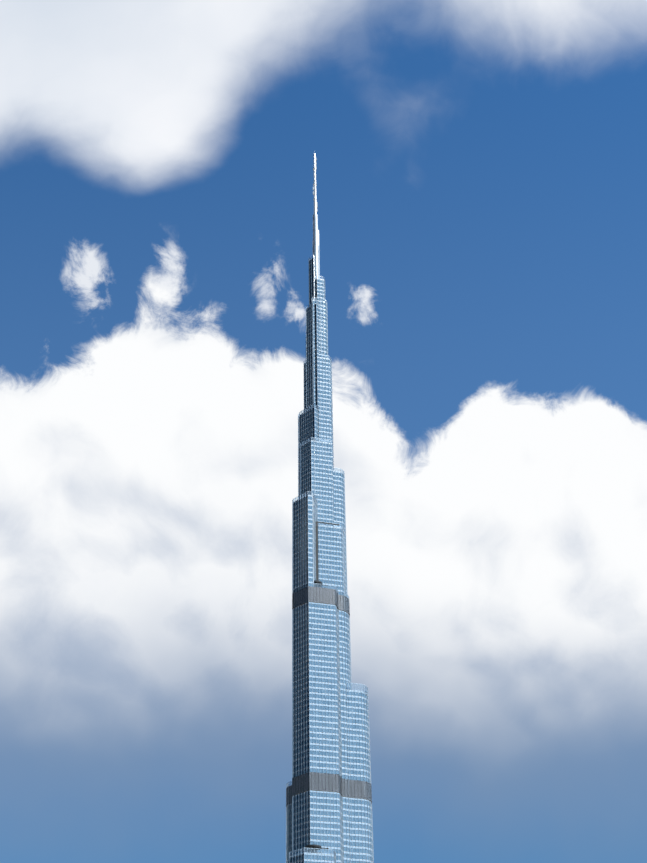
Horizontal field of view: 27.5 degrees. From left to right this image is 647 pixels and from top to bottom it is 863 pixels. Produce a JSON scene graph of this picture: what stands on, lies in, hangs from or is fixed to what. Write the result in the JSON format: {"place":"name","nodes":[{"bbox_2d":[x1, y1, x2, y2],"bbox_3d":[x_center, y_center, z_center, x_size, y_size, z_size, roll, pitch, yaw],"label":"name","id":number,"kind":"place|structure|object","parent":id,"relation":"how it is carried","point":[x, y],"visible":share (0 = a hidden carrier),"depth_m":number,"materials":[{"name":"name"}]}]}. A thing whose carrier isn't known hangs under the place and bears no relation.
{"place":"outdoors","nodes":[
{"label":"outdoors","id":0,"kind":"place"},
{"bbox_2d":[0,0,646,862],"label":"sky","id":1,"kind":"structure","parent":0,"point":[481,172],"materials":[{"name":"blue"}]},
{"bbox_2d":[290,255,366,857],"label":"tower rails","id":2,"kind":"object","parent":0,"point":[323,584],"visible":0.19,"depth_m":919.82,"materials":[{"name":"silver metal"}]},
{"bbox_2d":[290,257,366,855],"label":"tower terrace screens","id":3,"kind":"object","parent":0,"point":[325,585],"visible":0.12,"depth_m":896.35,"materials":[{"name":"grey metal"}]},
{"label":"ground","id":4,"kind":"structure","parent":0,"visible":0},
{"bbox_2d":[287,214,372,862],"bbox_3d":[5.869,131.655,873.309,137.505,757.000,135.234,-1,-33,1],"label":"glass facade","id":5,"kind":"structure","parent":4,"relation":"on","point":[312,465],"depth_m":857.91,"materials":[{"name":"blue glass"}]},
{"bbox_2d":[313,151,317,213],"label":"spire","id":6,"kind":"structure","parent":5,"relation":"on","point":[314,191],"depth_m":1107.09,"materials":[{"name":"white metal"}]},
{"bbox_2d":[305,580,328,852],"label":"bmu units","id":7,"kind":"object","parent":5,"relation":"on","point":[311,846],"visible":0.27,"depth_m":780.82},
{"bbox_2d":[316,521,339,586],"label":"crane","id":8,"kind":"object","parent":5,"relation":"attached to","point":[317,571],"visible":0.71,"depth_m":906.50,"materials":[{"name":"grey metal"}]},
{"bbox_2d":[286,586,371,805],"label":"mechanical floor bands","id":9,"kind":"object","parent":5,"relation":"attached to","point":[316,781],"visible":0.6,"depth_m":822.28,"materials":[{"name":"grey metal"}]},
{"bbox_2d":[286,255,373,862],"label":"tower fins","id":10,"kind":"object","parent":5,"relation":"attached to","point":[314,507],"visible":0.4,"depth_m":871.67,"materials":[{"name":"silver metal"}]}
]}

